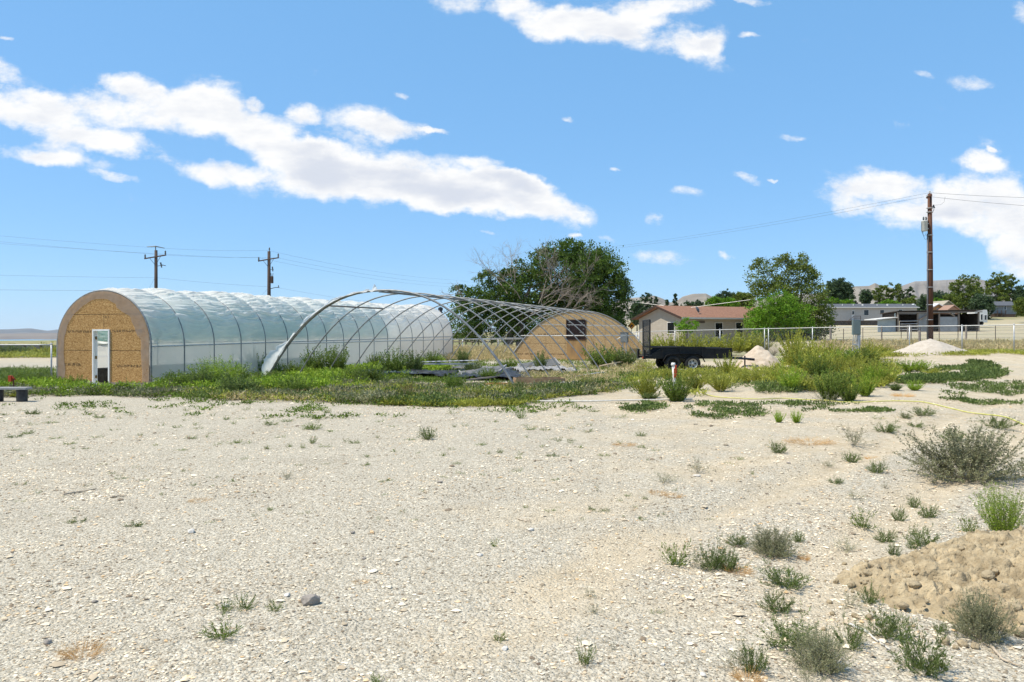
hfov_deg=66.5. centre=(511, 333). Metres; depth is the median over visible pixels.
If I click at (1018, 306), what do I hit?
broadleaf tree
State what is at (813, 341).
rabbitbrush
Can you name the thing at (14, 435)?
weed mat
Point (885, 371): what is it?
weed bush
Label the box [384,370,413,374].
plastic sheet
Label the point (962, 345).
chain link fence
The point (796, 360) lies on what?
weed bush
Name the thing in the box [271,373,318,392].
weed bush
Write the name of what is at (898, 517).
weed
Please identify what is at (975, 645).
dirt clod
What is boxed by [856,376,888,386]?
rabbitbrush
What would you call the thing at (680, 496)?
dry grass tuft
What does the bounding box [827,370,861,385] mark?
weed bush
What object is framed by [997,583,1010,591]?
dirt clod
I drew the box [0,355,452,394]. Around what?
weed cover
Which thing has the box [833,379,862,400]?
weed bush
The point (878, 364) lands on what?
rabbitbrush
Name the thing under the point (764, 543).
sagebrush
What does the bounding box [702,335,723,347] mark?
rabbitbrush
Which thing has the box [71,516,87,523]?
weed mat
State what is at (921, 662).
weed
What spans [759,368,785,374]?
rabbitbrush
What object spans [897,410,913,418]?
weed
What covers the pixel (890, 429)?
weed
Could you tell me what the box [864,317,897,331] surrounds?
lean to shed
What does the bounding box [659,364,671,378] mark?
rabbitbrush
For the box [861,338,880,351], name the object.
rabbitbrush
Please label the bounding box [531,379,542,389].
weed
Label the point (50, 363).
chain link fence
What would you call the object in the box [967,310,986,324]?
camper trailer
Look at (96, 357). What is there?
door
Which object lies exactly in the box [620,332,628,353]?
electrical box
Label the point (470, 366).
weed bush
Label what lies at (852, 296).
conifer tree
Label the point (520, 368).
plastic sheet
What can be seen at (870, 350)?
rabbitbrush
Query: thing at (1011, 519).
weed bush
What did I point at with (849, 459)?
weed
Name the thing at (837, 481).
weed
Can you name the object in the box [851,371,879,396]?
weed bush
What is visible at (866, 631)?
stick
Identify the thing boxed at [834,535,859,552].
sage sprig
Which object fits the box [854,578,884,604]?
weed
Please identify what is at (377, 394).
weed cover
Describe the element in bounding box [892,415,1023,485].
sagebrush
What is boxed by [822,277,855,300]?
broadleaf tree
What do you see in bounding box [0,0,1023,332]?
sky
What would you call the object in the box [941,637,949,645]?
dirt clod
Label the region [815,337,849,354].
rabbitbrush
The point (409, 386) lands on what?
weed bush
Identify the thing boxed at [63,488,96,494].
stick
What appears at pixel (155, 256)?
utility pole
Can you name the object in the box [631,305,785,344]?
brown roof house
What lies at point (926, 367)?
weed bush
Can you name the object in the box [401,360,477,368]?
metal bench
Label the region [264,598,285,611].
weed
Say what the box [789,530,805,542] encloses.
weed
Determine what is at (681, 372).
rabbitbrush
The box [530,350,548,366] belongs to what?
weed bush
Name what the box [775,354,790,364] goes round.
weed bush
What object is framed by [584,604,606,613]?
sage sprig
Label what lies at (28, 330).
mountains
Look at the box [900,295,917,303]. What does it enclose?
broadleaf tree
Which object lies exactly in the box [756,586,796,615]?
weed
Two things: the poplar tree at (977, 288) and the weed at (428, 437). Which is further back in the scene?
the poplar tree at (977, 288)
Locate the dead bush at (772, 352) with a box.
[763,341,781,355]
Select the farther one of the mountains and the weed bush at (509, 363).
the mountains
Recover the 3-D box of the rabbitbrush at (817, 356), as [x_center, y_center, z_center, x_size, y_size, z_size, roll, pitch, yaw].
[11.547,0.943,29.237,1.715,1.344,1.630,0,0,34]
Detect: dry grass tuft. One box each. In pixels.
[56,632,111,662]
[610,441,634,446]
[661,492,684,498]
[721,561,755,576]
[729,666,766,681]
[777,436,843,445]
[797,551,810,560]
[890,392,914,396]
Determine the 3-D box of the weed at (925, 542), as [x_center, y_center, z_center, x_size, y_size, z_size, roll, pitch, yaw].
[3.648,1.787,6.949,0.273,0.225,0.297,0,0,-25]
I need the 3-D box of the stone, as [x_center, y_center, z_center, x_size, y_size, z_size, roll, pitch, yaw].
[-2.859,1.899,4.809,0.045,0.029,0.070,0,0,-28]
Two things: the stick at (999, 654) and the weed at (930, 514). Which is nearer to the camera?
the stick at (999, 654)
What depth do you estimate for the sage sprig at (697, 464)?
10.57 m
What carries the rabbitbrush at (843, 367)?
on the ground at (286, 554)
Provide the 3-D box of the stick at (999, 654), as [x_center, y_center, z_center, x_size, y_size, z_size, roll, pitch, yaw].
[2.860,1.881,4.561,0.061,0.022,0.303,0,0,3]
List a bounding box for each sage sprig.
[578,584,601,597]
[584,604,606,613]
[648,470,682,482]
[685,456,715,472]
[689,544,711,569]
[715,636,748,670]
[792,650,830,681]
[809,391,843,402]
[832,422,876,444]
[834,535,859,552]
[835,579,870,609]
[846,488,866,500]
[895,609,916,626]
[953,593,972,625]
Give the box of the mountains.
[0,328,57,332]
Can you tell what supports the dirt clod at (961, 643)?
on the ground at (286, 554)
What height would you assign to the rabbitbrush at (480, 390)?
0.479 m
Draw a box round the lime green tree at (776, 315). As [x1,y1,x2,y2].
[743,289,817,341]
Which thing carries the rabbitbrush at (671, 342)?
on the ground at (286, 554)
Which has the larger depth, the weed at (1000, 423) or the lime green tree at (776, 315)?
the lime green tree at (776, 315)
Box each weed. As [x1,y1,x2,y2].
[198,612,243,640]
[214,598,232,613]
[229,594,258,611]
[262,420,278,425]
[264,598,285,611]
[302,420,323,428]
[328,372,350,384]
[369,671,388,681]
[417,426,436,439]
[494,630,507,640]
[508,378,531,388]
[515,409,525,418]
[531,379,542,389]
[576,640,596,664]
[659,538,695,566]
[695,527,734,571]
[711,548,753,571]
[724,529,753,547]
[730,630,769,675]
[753,555,813,589]
[755,601,830,653]
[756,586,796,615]
[765,435,787,452]
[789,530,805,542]
[827,476,844,483]
[831,608,868,650]
[841,450,861,462]
[847,506,879,529]
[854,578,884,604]
[859,598,915,640]
[864,458,888,473]
[871,419,901,433]
[873,526,901,542]
[885,538,902,555]
[886,616,955,680]
[891,504,908,520]
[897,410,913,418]
[902,523,940,546]
[905,537,918,549]
[906,406,938,415]
[906,494,921,507]
[917,503,943,517]
[930,616,950,633]
[939,425,970,440]
[955,515,981,531]
[976,411,1021,428]
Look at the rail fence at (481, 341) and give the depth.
95.85 m
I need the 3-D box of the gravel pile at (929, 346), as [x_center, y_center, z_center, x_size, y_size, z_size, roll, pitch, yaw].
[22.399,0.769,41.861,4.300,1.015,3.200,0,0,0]
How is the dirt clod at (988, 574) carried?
on the dirt mound
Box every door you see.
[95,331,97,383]
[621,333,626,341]
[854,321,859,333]
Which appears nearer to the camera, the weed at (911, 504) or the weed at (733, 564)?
the weed at (733, 564)
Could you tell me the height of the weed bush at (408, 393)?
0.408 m
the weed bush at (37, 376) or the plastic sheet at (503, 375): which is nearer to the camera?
the weed bush at (37, 376)
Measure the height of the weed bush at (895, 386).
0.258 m
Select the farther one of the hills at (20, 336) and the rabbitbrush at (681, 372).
the hills at (20, 336)
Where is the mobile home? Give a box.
[818,304,919,324]
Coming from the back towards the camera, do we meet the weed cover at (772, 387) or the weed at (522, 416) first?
the weed cover at (772, 387)
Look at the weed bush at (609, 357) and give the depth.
42.38 m
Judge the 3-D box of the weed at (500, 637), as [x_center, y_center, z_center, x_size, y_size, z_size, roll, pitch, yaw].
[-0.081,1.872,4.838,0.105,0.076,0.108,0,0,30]
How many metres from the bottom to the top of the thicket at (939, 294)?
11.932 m
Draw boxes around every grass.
[0,348,55,357]
[373,380,628,406]
[392,358,650,384]
[440,343,519,360]
[813,337,1023,350]
[870,348,1023,356]
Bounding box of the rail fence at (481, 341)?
[453,336,515,345]
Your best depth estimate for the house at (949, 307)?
168.19 m
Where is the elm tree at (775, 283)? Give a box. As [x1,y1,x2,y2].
[741,251,839,340]
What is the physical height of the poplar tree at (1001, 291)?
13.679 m
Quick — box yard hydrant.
[8,375,15,386]
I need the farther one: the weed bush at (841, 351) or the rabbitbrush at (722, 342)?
the rabbitbrush at (722, 342)
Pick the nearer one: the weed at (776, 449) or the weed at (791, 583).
the weed at (791, 583)
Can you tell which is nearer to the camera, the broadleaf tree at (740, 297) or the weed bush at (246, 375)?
the weed bush at (246, 375)
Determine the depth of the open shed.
109.30 m
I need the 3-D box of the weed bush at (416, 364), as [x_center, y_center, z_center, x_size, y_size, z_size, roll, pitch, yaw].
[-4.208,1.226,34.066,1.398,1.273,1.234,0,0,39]
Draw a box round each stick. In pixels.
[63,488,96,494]
[848,623,890,649]
[989,644,1021,666]
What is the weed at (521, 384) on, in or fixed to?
on the ground at (286, 554)
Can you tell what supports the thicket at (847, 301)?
on the ground at (286, 554)
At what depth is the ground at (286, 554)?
7.58 m
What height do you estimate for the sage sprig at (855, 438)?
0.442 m
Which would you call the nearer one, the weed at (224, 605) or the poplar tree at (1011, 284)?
the weed at (224, 605)
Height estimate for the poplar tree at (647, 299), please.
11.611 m
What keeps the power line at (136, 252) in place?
attached to the utility pole at (269, 275)
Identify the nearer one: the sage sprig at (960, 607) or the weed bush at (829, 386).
the sage sprig at (960, 607)
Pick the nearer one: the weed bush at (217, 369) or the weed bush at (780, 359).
the weed bush at (217, 369)
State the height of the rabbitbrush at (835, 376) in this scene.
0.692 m
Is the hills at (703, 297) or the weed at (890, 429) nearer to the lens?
the weed at (890, 429)
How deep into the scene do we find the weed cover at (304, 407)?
19.73 m
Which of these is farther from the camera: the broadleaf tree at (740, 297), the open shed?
the broadleaf tree at (740, 297)
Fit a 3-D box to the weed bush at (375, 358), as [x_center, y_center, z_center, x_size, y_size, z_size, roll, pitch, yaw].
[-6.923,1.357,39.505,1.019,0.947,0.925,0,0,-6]
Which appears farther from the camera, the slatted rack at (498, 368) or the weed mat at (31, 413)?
the slatted rack at (498, 368)
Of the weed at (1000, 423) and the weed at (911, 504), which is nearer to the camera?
the weed at (911, 504)
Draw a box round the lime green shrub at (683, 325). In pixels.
[673,317,699,341]
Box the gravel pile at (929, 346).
[894,339,966,355]
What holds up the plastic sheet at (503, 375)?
on the ground at (286, 554)
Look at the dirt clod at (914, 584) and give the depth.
5.52 m
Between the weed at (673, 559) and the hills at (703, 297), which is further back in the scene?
the hills at (703, 297)
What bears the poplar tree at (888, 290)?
on the ground at (286, 554)
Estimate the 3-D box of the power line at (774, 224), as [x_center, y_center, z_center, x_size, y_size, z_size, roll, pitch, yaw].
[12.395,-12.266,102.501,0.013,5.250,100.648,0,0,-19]
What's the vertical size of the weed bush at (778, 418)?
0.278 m
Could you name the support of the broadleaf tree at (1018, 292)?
on the ground at (286, 554)
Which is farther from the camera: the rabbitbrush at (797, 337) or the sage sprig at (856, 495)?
the rabbitbrush at (797, 337)
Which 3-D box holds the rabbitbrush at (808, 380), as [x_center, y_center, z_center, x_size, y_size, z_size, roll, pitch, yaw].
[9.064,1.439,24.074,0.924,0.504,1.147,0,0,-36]
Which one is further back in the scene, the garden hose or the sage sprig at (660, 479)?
the garden hose
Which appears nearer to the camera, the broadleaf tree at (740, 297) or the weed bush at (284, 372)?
the weed bush at (284, 372)
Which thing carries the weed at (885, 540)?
on the ground at (286, 554)
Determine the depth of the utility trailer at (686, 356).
35.01 m
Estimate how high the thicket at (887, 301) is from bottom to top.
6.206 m
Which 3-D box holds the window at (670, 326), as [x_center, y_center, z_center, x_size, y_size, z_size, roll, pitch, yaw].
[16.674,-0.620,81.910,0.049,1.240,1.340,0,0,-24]
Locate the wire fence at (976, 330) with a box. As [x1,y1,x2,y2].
[825,326,1009,341]
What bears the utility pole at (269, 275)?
on the ground at (286, 554)
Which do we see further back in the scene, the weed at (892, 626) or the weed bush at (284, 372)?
the weed bush at (284, 372)
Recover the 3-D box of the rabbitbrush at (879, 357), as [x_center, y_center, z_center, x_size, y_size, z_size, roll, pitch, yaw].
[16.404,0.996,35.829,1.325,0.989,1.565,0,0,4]
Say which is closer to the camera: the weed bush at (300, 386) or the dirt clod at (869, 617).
the dirt clod at (869, 617)
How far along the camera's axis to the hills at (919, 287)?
1002.17 m
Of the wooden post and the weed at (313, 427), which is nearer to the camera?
the weed at (313, 427)
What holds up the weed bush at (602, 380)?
on the ground at (286, 554)
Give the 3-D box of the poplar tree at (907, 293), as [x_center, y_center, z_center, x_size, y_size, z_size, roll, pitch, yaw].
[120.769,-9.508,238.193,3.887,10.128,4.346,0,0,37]
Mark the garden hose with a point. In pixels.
(871, 401)
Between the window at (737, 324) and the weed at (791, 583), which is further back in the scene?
the window at (737, 324)
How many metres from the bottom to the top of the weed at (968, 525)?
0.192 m
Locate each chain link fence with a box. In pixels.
[0,343,52,378]
[454,331,638,347]
[638,324,1023,351]
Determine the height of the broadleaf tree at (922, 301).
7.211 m
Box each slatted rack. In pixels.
[451,364,506,377]
[452,365,511,368]
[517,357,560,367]
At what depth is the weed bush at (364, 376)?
27.05 m
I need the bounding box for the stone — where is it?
[44,639,51,644]
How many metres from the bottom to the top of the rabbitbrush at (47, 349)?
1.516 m
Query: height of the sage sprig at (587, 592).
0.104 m
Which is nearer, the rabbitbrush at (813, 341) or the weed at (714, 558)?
the weed at (714, 558)
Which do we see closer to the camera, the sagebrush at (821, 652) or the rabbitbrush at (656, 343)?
the sagebrush at (821, 652)
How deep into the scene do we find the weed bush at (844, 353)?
37.06 m
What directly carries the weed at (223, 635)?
on the ground at (286, 554)
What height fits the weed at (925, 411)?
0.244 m
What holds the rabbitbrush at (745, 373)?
on the ground at (286, 554)
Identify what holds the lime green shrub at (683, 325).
on the ground at (286, 554)
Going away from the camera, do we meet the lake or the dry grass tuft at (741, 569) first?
the dry grass tuft at (741, 569)
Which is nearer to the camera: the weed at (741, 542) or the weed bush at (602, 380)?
the weed at (741, 542)
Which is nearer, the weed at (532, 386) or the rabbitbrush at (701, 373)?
the weed at (532, 386)
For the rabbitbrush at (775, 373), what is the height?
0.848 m
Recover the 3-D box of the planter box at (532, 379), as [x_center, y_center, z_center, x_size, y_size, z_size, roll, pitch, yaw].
[0.955,1.696,27.635,1.750,0.280,0.800,0,0,-7]
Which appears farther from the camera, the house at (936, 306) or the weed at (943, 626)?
the house at (936, 306)
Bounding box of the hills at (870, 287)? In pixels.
[815,283,902,304]
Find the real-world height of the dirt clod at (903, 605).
0.055 m
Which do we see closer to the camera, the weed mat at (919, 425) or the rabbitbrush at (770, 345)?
the weed mat at (919, 425)
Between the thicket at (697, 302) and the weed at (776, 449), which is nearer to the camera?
the weed at (776, 449)
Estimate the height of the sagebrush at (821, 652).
0.316 m
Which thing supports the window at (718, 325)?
in the brown roof house at (663, 319)
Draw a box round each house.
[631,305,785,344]
[933,300,953,304]
[933,303,942,313]
[938,305,960,313]
[989,301,1016,316]
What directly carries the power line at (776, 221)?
attached to the utility pole at (926, 224)
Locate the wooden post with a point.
(830, 336)
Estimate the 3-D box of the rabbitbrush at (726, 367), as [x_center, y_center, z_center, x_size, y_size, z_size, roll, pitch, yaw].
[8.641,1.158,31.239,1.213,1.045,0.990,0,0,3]
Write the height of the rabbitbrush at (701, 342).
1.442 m
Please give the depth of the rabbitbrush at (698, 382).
24.65 m
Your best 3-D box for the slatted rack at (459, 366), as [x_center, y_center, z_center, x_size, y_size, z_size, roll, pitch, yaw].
[-1.449,1.646,37.987,2.600,0.070,1.400,2,4,26]
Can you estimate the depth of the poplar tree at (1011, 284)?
234.37 m
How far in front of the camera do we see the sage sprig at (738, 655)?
4.38 m
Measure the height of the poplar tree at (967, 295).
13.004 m
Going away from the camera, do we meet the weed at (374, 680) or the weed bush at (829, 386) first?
the weed at (374, 680)
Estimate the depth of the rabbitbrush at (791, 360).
33.93 m
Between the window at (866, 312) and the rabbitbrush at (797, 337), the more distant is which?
the window at (866, 312)
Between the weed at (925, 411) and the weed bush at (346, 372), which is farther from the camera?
the weed bush at (346, 372)
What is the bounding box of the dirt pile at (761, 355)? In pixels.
[736,345,780,368]
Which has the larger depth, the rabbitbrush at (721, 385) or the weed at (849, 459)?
the rabbitbrush at (721, 385)
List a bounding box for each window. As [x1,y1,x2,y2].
[566,319,585,339]
[667,322,674,333]
[715,322,722,337]
[735,322,742,336]
[864,310,868,315]
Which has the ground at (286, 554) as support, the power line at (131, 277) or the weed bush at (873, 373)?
the weed bush at (873, 373)
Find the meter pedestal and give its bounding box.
[852,320,860,351]
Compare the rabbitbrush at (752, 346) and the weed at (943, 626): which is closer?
the weed at (943, 626)
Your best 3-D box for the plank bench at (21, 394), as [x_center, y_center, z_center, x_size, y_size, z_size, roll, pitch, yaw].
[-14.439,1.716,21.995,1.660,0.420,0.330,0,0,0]
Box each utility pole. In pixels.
[144,246,165,287]
[258,247,278,295]
[921,191,944,339]
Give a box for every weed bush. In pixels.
[0,343,32,352]
[1,346,40,351]
[1,371,32,379]
[14,370,37,379]
[19,374,55,384]
[33,371,55,377]
[67,374,86,382]
[151,368,199,385]
[182,367,225,385]
[186,354,251,380]
[214,372,262,391]
[215,362,254,378]
[253,369,285,377]
[257,352,266,371]
[261,359,288,371]
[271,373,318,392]
[279,360,312,372]
[299,346,331,369]
[320,345,349,371]
[337,365,357,377]
[345,363,389,381]
[354,373,368,382]
[366,353,380,364]
[377,346,407,374]
[397,380,419,392]
[399,388,411,395]
[401,349,427,369]
[420,349,446,365]
[443,371,467,386]
[455,348,471,362]
[461,361,481,369]
[472,366,502,380]
[500,358,521,366]
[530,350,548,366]
[580,343,620,367]
[583,375,612,382]
[608,347,641,366]
[638,392,660,398]
[656,369,694,401]
[771,410,786,422]
[772,361,806,391]
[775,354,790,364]
[790,409,804,422]
[793,351,822,369]
[802,357,834,375]
[813,367,853,400]
[826,347,858,356]
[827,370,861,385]
[831,348,854,360]
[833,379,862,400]
[845,345,882,364]
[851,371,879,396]
[858,363,888,380]
[867,357,891,366]
[869,363,901,380]
[886,382,905,390]
[895,357,926,371]
[906,379,923,390]
[908,359,938,370]
[968,481,1023,530]
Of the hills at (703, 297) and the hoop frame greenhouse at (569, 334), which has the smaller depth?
the hoop frame greenhouse at (569, 334)
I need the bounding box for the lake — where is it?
[0,339,36,340]
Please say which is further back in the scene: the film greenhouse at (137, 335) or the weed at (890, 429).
the film greenhouse at (137, 335)
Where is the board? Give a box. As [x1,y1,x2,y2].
[466,376,496,380]
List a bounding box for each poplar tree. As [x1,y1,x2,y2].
[639,292,653,310]
[871,285,885,303]
[881,282,895,300]
[892,283,904,302]
[901,286,914,299]
[948,274,984,313]
[969,284,982,298]
[982,271,1010,300]
[998,274,1019,300]
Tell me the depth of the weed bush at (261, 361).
33.29 m
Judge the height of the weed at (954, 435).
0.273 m
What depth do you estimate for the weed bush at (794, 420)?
16.11 m
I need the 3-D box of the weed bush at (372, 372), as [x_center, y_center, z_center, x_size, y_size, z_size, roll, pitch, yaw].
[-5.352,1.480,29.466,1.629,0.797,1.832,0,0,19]
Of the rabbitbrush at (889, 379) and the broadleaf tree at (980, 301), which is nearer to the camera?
the rabbitbrush at (889, 379)
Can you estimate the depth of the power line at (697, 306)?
83.99 m
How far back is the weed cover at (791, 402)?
18.84 m
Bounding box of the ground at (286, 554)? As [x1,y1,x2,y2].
[0,312,1023,681]
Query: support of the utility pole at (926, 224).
on the ground at (286, 554)
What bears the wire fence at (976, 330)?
on the ground at (286, 554)
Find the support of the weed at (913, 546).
on the ground at (286, 554)
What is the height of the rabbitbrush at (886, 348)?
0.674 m
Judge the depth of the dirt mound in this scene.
5.68 m
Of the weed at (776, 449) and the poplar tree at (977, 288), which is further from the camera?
the poplar tree at (977, 288)
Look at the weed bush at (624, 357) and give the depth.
43.25 m
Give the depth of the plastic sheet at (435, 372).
31.84 m
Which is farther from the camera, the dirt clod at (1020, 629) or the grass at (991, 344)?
the grass at (991, 344)
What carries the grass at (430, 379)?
on the ground at (286, 554)
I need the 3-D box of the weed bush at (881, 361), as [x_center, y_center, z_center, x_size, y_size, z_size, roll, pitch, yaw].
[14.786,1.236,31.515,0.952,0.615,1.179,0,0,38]
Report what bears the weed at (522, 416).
on the ground at (286, 554)
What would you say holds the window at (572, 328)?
in the hoop frame greenhouse at (569, 334)
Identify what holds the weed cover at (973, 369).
on the ground at (286, 554)
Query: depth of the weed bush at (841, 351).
37.98 m
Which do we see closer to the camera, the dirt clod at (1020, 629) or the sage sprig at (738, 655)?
the sage sprig at (738, 655)
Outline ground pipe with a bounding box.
[536,398,692,401]
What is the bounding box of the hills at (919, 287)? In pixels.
[901,278,1011,309]
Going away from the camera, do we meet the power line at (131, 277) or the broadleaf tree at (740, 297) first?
the power line at (131, 277)
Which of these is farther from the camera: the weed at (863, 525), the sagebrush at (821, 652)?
the weed at (863, 525)
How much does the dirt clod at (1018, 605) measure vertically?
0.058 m
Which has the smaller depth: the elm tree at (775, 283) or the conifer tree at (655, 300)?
the elm tree at (775, 283)
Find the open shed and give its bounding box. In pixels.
[880,309,982,331]
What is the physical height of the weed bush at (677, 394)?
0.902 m
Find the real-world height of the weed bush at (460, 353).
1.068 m
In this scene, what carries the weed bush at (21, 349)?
on the ground at (286, 554)
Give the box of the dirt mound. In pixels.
[836,525,1023,632]
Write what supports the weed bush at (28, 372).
on the ground at (286, 554)
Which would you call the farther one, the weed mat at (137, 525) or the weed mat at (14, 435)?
the weed mat at (14, 435)
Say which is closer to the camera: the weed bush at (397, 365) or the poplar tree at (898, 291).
the weed bush at (397, 365)
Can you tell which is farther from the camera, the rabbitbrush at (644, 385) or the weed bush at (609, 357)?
the weed bush at (609, 357)
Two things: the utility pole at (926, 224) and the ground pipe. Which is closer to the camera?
the ground pipe
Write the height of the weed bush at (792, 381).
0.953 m
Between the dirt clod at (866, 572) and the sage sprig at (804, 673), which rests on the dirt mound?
the dirt clod at (866, 572)
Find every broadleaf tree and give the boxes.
[628,300,645,330]
[731,291,756,306]
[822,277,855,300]
[858,288,873,303]
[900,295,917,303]
[916,293,926,309]
[942,292,963,308]
[967,293,996,319]
[1010,285,1023,312]
[1011,296,1023,317]
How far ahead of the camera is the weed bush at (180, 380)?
25.04 m
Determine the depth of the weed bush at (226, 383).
23.48 m
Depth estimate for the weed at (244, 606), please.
5.42 m
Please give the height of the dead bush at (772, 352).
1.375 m
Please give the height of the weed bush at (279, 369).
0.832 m
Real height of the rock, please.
0.084 m
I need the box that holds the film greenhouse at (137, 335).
[56,288,452,385]
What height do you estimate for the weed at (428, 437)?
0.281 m
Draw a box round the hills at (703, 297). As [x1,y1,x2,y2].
[612,293,823,319]
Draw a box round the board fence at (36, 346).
[0,345,55,349]
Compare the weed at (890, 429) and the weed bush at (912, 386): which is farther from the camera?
the weed bush at (912, 386)
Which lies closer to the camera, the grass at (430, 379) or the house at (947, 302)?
the grass at (430, 379)
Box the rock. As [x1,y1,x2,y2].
[301,594,319,605]
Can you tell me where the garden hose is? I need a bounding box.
[682,380,1023,424]
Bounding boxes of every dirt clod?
[862,569,871,575]
[865,613,873,619]
[897,602,908,609]
[908,580,921,588]
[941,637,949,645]
[957,639,968,647]
[971,642,979,649]
[981,570,995,579]
[992,568,998,574]
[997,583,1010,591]
[1010,602,1022,611]
[1013,627,1023,637]
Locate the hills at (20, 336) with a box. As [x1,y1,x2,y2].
[0,333,56,339]
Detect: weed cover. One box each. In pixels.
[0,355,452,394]
[0,364,61,384]
[1,397,592,419]
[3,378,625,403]
[616,399,669,413]
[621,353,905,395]
[621,361,904,395]
[683,399,779,418]
[778,398,895,412]
[891,358,1012,383]
[939,379,1023,405]
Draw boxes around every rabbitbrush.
[30,341,55,352]
[469,385,490,394]
[625,366,667,396]
[639,333,667,349]
[651,330,688,345]
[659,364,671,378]
[663,330,700,345]
[667,363,689,380]
[680,365,712,389]
[681,333,716,346]
[698,367,719,377]
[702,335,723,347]
[702,367,737,391]
[709,332,734,347]
[714,350,742,373]
[719,332,756,352]
[730,328,767,352]
[734,369,753,382]
[748,367,767,381]
[750,331,776,349]
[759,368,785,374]
[766,362,785,380]
[774,327,806,353]
[775,334,820,366]
[786,374,822,387]
[795,341,842,372]
[796,335,828,355]
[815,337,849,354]
[826,371,847,387]
[827,348,860,367]
[829,355,848,370]
[851,345,884,356]
[851,356,880,375]
[852,345,884,362]
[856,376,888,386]
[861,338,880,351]
[861,360,894,368]
[872,361,902,385]
[878,342,892,350]
[918,368,949,372]
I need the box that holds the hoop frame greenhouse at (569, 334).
[262,284,647,382]
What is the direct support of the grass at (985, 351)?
on the ground at (286, 554)
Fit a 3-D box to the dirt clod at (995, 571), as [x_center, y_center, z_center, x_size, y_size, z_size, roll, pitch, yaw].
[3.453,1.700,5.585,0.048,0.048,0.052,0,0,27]
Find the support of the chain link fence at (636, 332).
on the ground at (286, 554)
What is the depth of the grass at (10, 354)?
62.64 m
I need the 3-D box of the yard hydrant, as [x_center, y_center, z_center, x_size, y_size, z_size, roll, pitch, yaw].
[-15.354,1.640,23.998,0.200,0.714,0.100,0,0,0]
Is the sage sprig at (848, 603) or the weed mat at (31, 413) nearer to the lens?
the sage sprig at (848, 603)
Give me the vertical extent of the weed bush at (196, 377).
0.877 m
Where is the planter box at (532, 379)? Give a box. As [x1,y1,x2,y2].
[513,377,564,383]
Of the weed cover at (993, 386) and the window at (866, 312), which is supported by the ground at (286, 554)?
the weed cover at (993, 386)
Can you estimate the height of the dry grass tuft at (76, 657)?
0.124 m
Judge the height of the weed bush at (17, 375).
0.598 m
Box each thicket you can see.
[680,299,704,305]
[704,295,739,306]
[713,288,734,302]
[816,297,854,303]
[879,299,899,303]
[933,290,948,299]
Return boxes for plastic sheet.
[368,369,456,375]
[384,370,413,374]
[451,372,530,377]
[456,369,528,373]
[510,365,575,371]
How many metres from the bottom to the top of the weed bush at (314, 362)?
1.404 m
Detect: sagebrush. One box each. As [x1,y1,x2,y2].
[740,519,804,558]
[781,614,856,676]
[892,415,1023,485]
[941,576,1023,649]
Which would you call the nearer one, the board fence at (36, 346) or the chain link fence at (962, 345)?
the chain link fence at (962, 345)
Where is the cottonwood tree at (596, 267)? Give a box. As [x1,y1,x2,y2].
[440,237,636,345]
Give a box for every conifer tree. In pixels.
[653,296,660,304]
[670,293,678,305]
[850,294,857,303]
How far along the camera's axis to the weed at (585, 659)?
4.47 m
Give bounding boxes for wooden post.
[829,325,831,339]
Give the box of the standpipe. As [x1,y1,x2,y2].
[671,363,677,389]
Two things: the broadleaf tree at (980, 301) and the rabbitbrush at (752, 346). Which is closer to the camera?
the rabbitbrush at (752, 346)
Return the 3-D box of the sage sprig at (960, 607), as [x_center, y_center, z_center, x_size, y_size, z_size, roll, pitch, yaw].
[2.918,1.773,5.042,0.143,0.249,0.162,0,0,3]
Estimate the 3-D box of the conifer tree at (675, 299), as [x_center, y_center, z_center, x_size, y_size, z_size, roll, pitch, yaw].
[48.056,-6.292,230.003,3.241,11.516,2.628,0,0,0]
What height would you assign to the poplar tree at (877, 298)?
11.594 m
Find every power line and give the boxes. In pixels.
[0,243,243,257]
[7,236,260,250]
[12,275,265,286]
[515,193,925,254]
[533,197,920,255]
[628,297,756,306]
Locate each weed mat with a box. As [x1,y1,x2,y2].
[2,433,23,437]
[25,408,42,414]
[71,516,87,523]
[120,520,145,526]
[589,507,608,512]
[908,421,927,427]
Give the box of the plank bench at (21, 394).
[0,387,31,401]
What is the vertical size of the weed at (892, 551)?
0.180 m
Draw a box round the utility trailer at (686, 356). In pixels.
[637,319,754,368]
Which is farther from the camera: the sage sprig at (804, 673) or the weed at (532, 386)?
the weed at (532, 386)
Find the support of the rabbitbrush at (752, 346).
on the ground at (286, 554)
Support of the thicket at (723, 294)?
on the ground at (286, 554)
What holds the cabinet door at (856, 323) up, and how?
in the meter pedestal
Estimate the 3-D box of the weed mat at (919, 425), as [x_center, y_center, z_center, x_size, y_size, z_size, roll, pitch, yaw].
[7.986,1.776,15.401,0.402,0.144,0.355,0,0,-41]
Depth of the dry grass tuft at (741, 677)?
4.26 m
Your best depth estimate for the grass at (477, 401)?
20.45 m
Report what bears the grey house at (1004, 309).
on the ground at (286, 554)

